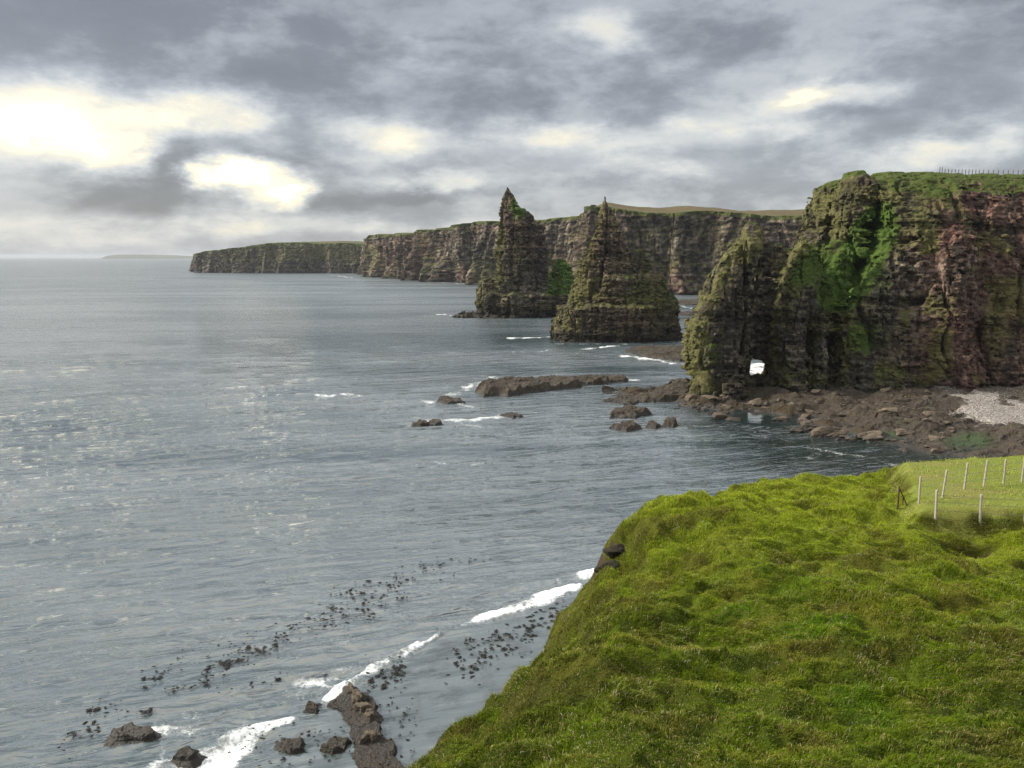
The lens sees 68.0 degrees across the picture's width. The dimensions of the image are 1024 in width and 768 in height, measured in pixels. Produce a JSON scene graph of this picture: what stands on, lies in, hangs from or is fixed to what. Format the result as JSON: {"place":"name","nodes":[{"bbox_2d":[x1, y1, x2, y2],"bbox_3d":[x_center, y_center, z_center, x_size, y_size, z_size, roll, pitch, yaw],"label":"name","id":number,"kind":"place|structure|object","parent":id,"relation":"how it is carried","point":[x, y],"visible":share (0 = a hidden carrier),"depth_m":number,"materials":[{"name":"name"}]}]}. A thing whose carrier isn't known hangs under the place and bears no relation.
{"place":"outdoors","nodes":[
{"label":"outdoors","id":0,"kind":"place"},
{"bbox_2d":[100,254,192,258],"bbox_3d":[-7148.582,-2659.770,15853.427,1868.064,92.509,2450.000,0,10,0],"label":"island","id":1,"kind":"structure","parent":0,"point":[137,256],"depth_m":14749.56,"materials":[{"name":"grey stone"}]},
{"bbox_2d":[188,241,362,272],"bbox_3d":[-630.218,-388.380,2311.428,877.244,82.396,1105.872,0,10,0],"label":"cliff","id":2,"kind":"structure","parent":0,"point":[317,257],"depth_m":1795.65,"materials":[{"name":"stone"}]},
{"bbox_2d":[356,216,579,284],"bbox_3d":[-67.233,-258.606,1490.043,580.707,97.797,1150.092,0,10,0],"label":"cliff","id":3,"kind":"structure","parent":0,"point":[460,253],"depth_m":1157.89,"materials":[{"name":"grey stone"}]},
{"bbox_2d":[0,258,960,767],"bbox_3d":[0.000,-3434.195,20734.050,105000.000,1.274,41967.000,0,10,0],"label":"sea","id":4,"kind":"structure","parent":0,"point":[196,470],"depth_m":126.34,"materials":[{"name":"liquid"}]},
{"bbox_2d":[101,722,161,746],"bbox_3d":[-30.623,28.391,61.653,6.080,1.548,4.960,0,10,0],"label":"rock","id":5,"kind":"object","parent":4,"relation":"in","point":[130,733],"visible":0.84,"depth_m":60.69,"materials":[{"name":"grey stone"}]},
{"bbox_2d":[170,745,207,767],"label":"rock","id":6,"kind":"object","parent":4,"relation":"in","point":[186,756],"visible":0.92,"depth_m":58.17,"materials":[{"name":"grey stone"}]},
{"bbox_2d":[274,736,305,754],"bbox_3d":[-17.277,28.694,59.842,4.830,1.549,4.410,0,10,0],"label":"rock","id":7,"kind":"object","parent":4,"relation":"in","point":[292,746],"visible":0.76,"depth_m":59.54,"materials":[{"name":"grey stone"}]},
{"bbox_2d":[57,557,563,766],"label":"kelp flecks","id":8,"kind":"object","parent":4,"relation":"on","point":[456,663],"visible":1,"depth_m":73.08,"materials":[{"name":"black plant"}]},
{"bbox_2d":[302,701,321,713],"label":"rock","id":9,"kind":"object","parent":4,"relation":"in","point":[311,707],"visible":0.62,"depth_m":64.33,"materials":[{"name":"grey stone"}]},
{"bbox_2d":[319,736,352,754],"bbox_3d":[-13.827,28.723,59.722,4.830,1.531,3.570,0,10,0],"label":"rock","id":10,"kind":"object","parent":4,"relation":"in","point":[336,745],"visible":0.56,"depth_m":59.32,"materials":[{"name":"stone"}]},
{"bbox_2d":[327,692,406,767],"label":"rock ridge","id":11,"kind":"structure","parent":4,"relation":"in","point":[383,753],"depth_m":59.99,"materials":[{"name":"stone"}]},
{"bbox_2d":[339,682,357,694],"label":"boulder","id":12,"kind":"object","parent":11,"relation":"on","point":[348,689],"visible":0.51,"depth_m":66.90,"materials":[{"name":"brown stone"}]},
{"bbox_2d":[350,689,368,704],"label":"boulder","id":13,"kind":"object","parent":11,"relation":"on","point":[357,695],"visible":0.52,"depth_m":65.26,"materials":[{"name":"brown stone"}]},
{"bbox_2d":[341,702,382,717],"bbox_3d":[-12.612,27.662,64.051,4.900,1.592,3.920,0,10,0],"label":"boulder","id":14,"kind":"object","parent":11,"relation":"on","point":[359,707],"visible":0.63,"depth_m":63.86,"materials":[{"name":"stone"}]},
{"bbox_2d":[354,728,379,750],"bbox_3d":[-11.212,28.280,60.162,3.920,1.660,3.430,0,10,0],"label":"boulder","id":15,"kind":"object","parent":11,"relation":"on","point":[369,737],"visible":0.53,"depth_m":59.79,"materials":[{"name":"brown stone"}]},
{"bbox_2d":[361,708,383,724],"bbox_3d":[-11.600,27.860,63.064,3.290,1.528,3.710,0,10,0],"label":"boulder","id":16,"kind":"object","parent":11,"relation":"on","point":[369,715],"visible":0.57,"depth_m":62.66,"materials":[{"name":"brown stone"}]},
{"bbox_2d":[410,419,430,426],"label":"rock","id":17,"kind":"object","parent":4,"relation":"in","point":[420,423],"visible":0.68,"depth_m":173.00,"materials":[{"name":"stone"}]},
{"bbox_2d":[428,419,443,425],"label":"rock","id":18,"kind":"object","parent":4,"relation":"in","point":[435,422],"visible":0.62,"depth_m":174.71,"materials":[{"name":"grey stone"}]},
{"bbox_2d":[436,396,464,404],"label":"rock","id":19,"kind":"object","parent":4,"relation":"in","point":[446,400],"visible":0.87,"depth_m":200.53,"materials":[{"name":"grey stone"}]},
{"bbox_2d":[500,412,522,418],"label":"rock","id":20,"kind":"object","parent":4,"relation":"in","point":[512,415],"visible":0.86,"depth_m":182.87,"materials":[{"name":"grey stone"}]},
{"bbox_2d":[453,187,574,318],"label":"sea stack","id":21,"kind":"object","parent":4,"relation":"in","point":[525,283],"visible":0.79,"depth_m":478.87,"materials":[{"name":"stone"}]},
{"bbox_2d":[474,374,627,396],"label":"skerry","id":22,"kind":"structure","parent":4,"relation":"in","point":[508,386],"depth_m":220.16,"materials":[{"name":"brown stone"}]},
{"bbox_2d":[549,196,682,342],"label":"sea stack","id":23,"kind":"object","parent":4,"relation":"in","point":[617,294],"visible":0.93,"depth_m":343.06,"materials":[{"name":"stone"}]},
{"bbox_2d":[609,420,642,431],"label":"rock","id":24,"kind":"object","parent":4,"relation":"in","point":[628,426],"visible":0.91,"depth_m":169.97,"materials":[{"name":"stone"}]},
{"bbox_2d":[609,404,652,418],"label":"rock","id":25,"kind":"object","parent":4,"relation":"in","point":[630,411],"visible":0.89,"depth_m":182.85,"materials":[{"name":"stone"}]},
{"bbox_2d":[597,378,689,404],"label":"skerry","id":26,"kind":"structure","parent":4,"relation":"in","point":[678,387],"depth_m":204.00,"materials":[{"name":"brown stone"}]},
{"bbox_2d":[645,420,661,428],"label":"rock","id":27,"kind":"object","parent":4,"relation":"in","point":[651,424],"visible":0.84,"depth_m":171.89,"materials":[{"name":"stone"}]},
{"bbox_2d":[624,344,684,361],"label":"skerry","id":28,"kind":"structure","parent":4,"relation":"in","point":[672,352],"depth_m":299.49,"materials":[{"name":"stone"}]},
{"bbox_2d":[662,417,678,427],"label":"rock","id":29,"kind":"object","parent":4,"relation":"in","point":[670,422],"visible":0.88,"depth_m":172.52,"materials":[{"name":"stone"}]},
{"bbox_2d":[678,311,695,315],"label":"skerry","id":30,"kind":"structure","parent":4,"relation":"in","point":[686,313],"depth_m":502.25,"materials":[{"name":"stone"}]},
{"bbox_2d":[678,299,698,304],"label":"skerry","id":31,"kind":"structure","parent":4,"relation":"in","point":[689,302],"depth_m":626.50,"materials":[{"name":"brown stone"}]},
{"bbox_2d":[0,0,1023,257],"label":"sky","id":32,"kind":"structure","parent":0,"point":[152,127],"materials":[{"name":"grey"}]},
{"bbox_2d":[569,203,804,294],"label":"cliff","id":33,"kind":"structure","parent":0,"point":[686,247],"depth_m":767.63,"materials":[{"name":"stone"}]},
{"bbox_2d":[405,455,1023,767],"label":"grass bluff","id":34,"kind":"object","parent":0,"point":[946,513],"depth_m":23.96,"materials":[{"name":"green plant"}]},
{"bbox_2d":[594,560,618,572],"bbox_3d":[3.728,7.141,29.400,1.169,0.631,0.715,-14,-11,32],"label":"earth clod","id":35,"kind":"object","parent":34,"relation":"on","point":[613,564],"visible":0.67,"depth_m":29.12,"materials":[{"name":"brown soil"}]},
{"bbox_2d":[602,544,624,558],"bbox_3d":[4.025,6.540,29.910,0.888,0.660,1.385,14,-4,16],"label":"earth clod","id":36,"kind":"object","parent":34,"relation":"on","point":[612,551],"visible":0.83,"depth_m":29.41,"materials":[{"name":"brown stone"}]},
{"bbox_2d":[897,486,913,509],"bbox_3d":[17.222,5.152,32.919,0.852,1.450,0.406,8,12,39],"label":"strainer stake","id":37,"kind":"object","parent":34,"relation":"on","point":[899,490],"visible":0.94,"depth_m":33.01,"materials":[{"name":"wood"}]},
{"bbox_2d":[918,459,1023,503],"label":"fence","id":38,"kind":"object","parent":34,"relation":"on","point":[965,479],"visible":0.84,"depth_m":34.33,"materials":[{"name":"wood"}]},
{"bbox_2d":[934,490,1023,523],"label":"fence","id":39,"kind":"object","parent":34,"relation":"on","point":[936,505],"visible":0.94,"depth_m":31.17,"materials":[{"name":"wood"}]},
{"bbox_2d":[602,377,1023,458],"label":"shore","id":40,"kind":"structure","parent":0,"point":[987,422],"depth_m":179.93,"materials":[{"name":"stone"}]},
{"bbox_2d":[685,394,699,401],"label":"boulder","id":41,"kind":"object","parent":40,"relation":"on","point":[688,397],"visible":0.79,"depth_m":199.24,"materials":[{"name":"brown stone"}]},
{"bbox_2d":[701,395,722,401],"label":"boulder","id":42,"kind":"object","parent":40,"relation":"on","point":[714,398],"visible":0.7,"depth_m":197.38,"materials":[{"name":"stone"}]},
{"bbox_2d":[712,412,728,419],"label":"boulder","id":43,"kind":"object","parent":40,"relation":"on","point":[719,416],"visible":0.76,"depth_m":180.88,"materials":[{"name":"brown stone"}]},
{"bbox_2d":[721,404,731,409],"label":"boulder","id":44,"kind":"object","parent":40,"relation":"on","point":[726,406],"visible":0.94,"depth_m":189.94,"materials":[{"name":"brown stone"}]},
{"bbox_2d":[725,416,741,420],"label":"boulder","id":45,"kind":"object","parent":40,"relation":"on","point":[729,418],"visible":0.93,"depth_m":179.04,"materials":[{"name":"brown stone"}]},
{"bbox_2d":[745,398,762,406],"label":"boulder","id":46,"kind":"object","parent":40,"relation":"on","point":[757,402],"visible":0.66,"depth_m":193.28,"materials":[{"name":"stone"}]},
{"bbox_2d":[771,416,788,421],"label":"boulder","id":47,"kind":"object","parent":40,"relation":"on","point":[784,418],"visible":0.84,"depth_m":178.03,"materials":[{"name":"brown stone"}]},
{"bbox_2d":[790,427,805,432],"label":"boulder","id":48,"kind":"object","parent":40,"relation":"on","point":[797,429],"visible":0.94,"depth_m":167.96,"materials":[{"name":"brown stone"}]},
{"bbox_2d":[797,417,811,422],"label":"boulder","id":49,"kind":"object","parent":40,"relation":"on","point":[800,419],"visible":0.72,"depth_m":177.05,"materials":[{"name":"stone"}]},
{"bbox_2d":[801,414,810,419],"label":"boulder","id":50,"kind":"object","parent":40,"relation":"on","point":[806,416],"visible":0.56,"depth_m":180.67,"materials":[{"name":"brown stone"}]},
{"bbox_2d":[800,421,817,427],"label":"boulder","id":51,"kind":"object","parent":40,"relation":"on","point":[806,423],"visible":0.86,"depth_m":172.46,"materials":[{"name":"brown stone"}]},
{"bbox_2d":[805,409,815,413],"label":"boulder","id":52,"kind":"object","parent":40,"relation":"on","point":[810,411],"visible":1,"depth_m":183.24,"materials":[{"name":"brown stone"}]},
{"bbox_2d":[810,389,821,394],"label":"boulder","id":53,"kind":"object","parent":40,"relation":"on","point":[815,392],"visible":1,"depth_m":197.66,"materials":[{"name":"stone"}]},
{"bbox_2d":[809,426,848,437],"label":"boulder","id":54,"kind":"object","parent":40,"relation":"on","point":[827,432],"visible":0.77,"depth_m":161.92,"materials":[{"name":"brown stone"}]},
{"bbox_2d":[844,437,853,441],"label":"boulder","id":55,"kind":"object","parent":40,"relation":"on","point":[849,439],"visible":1,"depth_m":159.16,"materials":[{"name":"stone"}]},
{"bbox_2d":[856,432,865,438],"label":"boulder","id":56,"kind":"object","parent":40,"relation":"on","point":[859,435],"visible":0.83,"depth_m":161.28,"materials":[{"name":"stone"}]},
{"bbox_2d":[862,433,883,441],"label":"boulder","id":57,"kind":"object","parent":40,"relation":"on","point":[873,437],"visible":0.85,"depth_m":159.22,"materials":[{"name":"brown stone"}]},
{"bbox_2d":[866,430,882,434],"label":"boulder","id":58,"kind":"object","parent":40,"relation":"on","point":[880,432],"visible":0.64,"depth_m":161.59,"materials":[{"name":"stone"}]},
{"bbox_2d":[880,387,892,392],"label":"boulder","id":59,"kind":"object","parent":40,"relation":"on","point":[888,389],"visible":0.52,"depth_m":200.38,"materials":[{"name":"brown stone"}]},
{"bbox_2d":[877,407,898,415],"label":"boulder","id":60,"kind":"object","parent":40,"relation":"on","point":[893,410],"visible":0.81,"depth_m":171.28,"materials":[{"name":"brown stone"}]},
{"bbox_2d":[895,428,912,435],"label":"boulder","id":61,"kind":"object","parent":40,"relation":"on","point":[901,432],"visible":0.98,"depth_m":161.15,"materials":[{"name":"brown stone"}]},
{"bbox_2d":[898,447,909,451],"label":"boulder","id":62,"kind":"object","parent":40,"relation":"on","point":[904,449],"visible":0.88,"depth_m":151.02,"materials":[{"name":"grey stone"}]},
{"bbox_2d":[903,418,912,423],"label":"boulder","id":63,"kind":"object","parent":40,"relation":"on","point":[907,420],"visible":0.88,"depth_m":165.21,"materials":[{"name":"brown stone"}]},
{"bbox_2d":[922,418,931,421],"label":"boulder","id":64,"kind":"object","parent":40,"relation":"on","point":[927,419],"visible":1,"depth_m":162.61,"materials":[{"name":"stone"}]},
{"bbox_2d":[922,411,935,415],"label":"boulder","id":65,"kind":"object","parent":40,"relation":"on","point":[928,413],"visible":0.94,"depth_m":176.98,"materials":[{"name":"stone"}]},
{"bbox_2d":[928,437,941,440],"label":"boulder","id":66,"kind":"object","parent":40,"relation":"on","point":[935,438],"visible":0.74,"depth_m":155.44,"materials":[{"name":"brown stone"}]},
{"bbox_2d":[930,448,942,452],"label":"boulder","id":67,"kind":"object","parent":40,"relation":"on","point":[933,450],"visible":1,"depth_m":147.79,"materials":[{"name":"stone"}]},
{"bbox_2d":[680,170,1023,400],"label":"headland","id":68,"kind":"structure","parent":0,"point":[874,282],"depth_m":210.03,"materials":[{"name":"stone"}]},
{"bbox_2d":[939,167,1023,174],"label":"fence","id":69,"kind":"object","parent":68,"relation":"on","point":[975,172],"visible":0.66,"depth_m":228.49,"materials":[{"name":"wood"}]}
]}

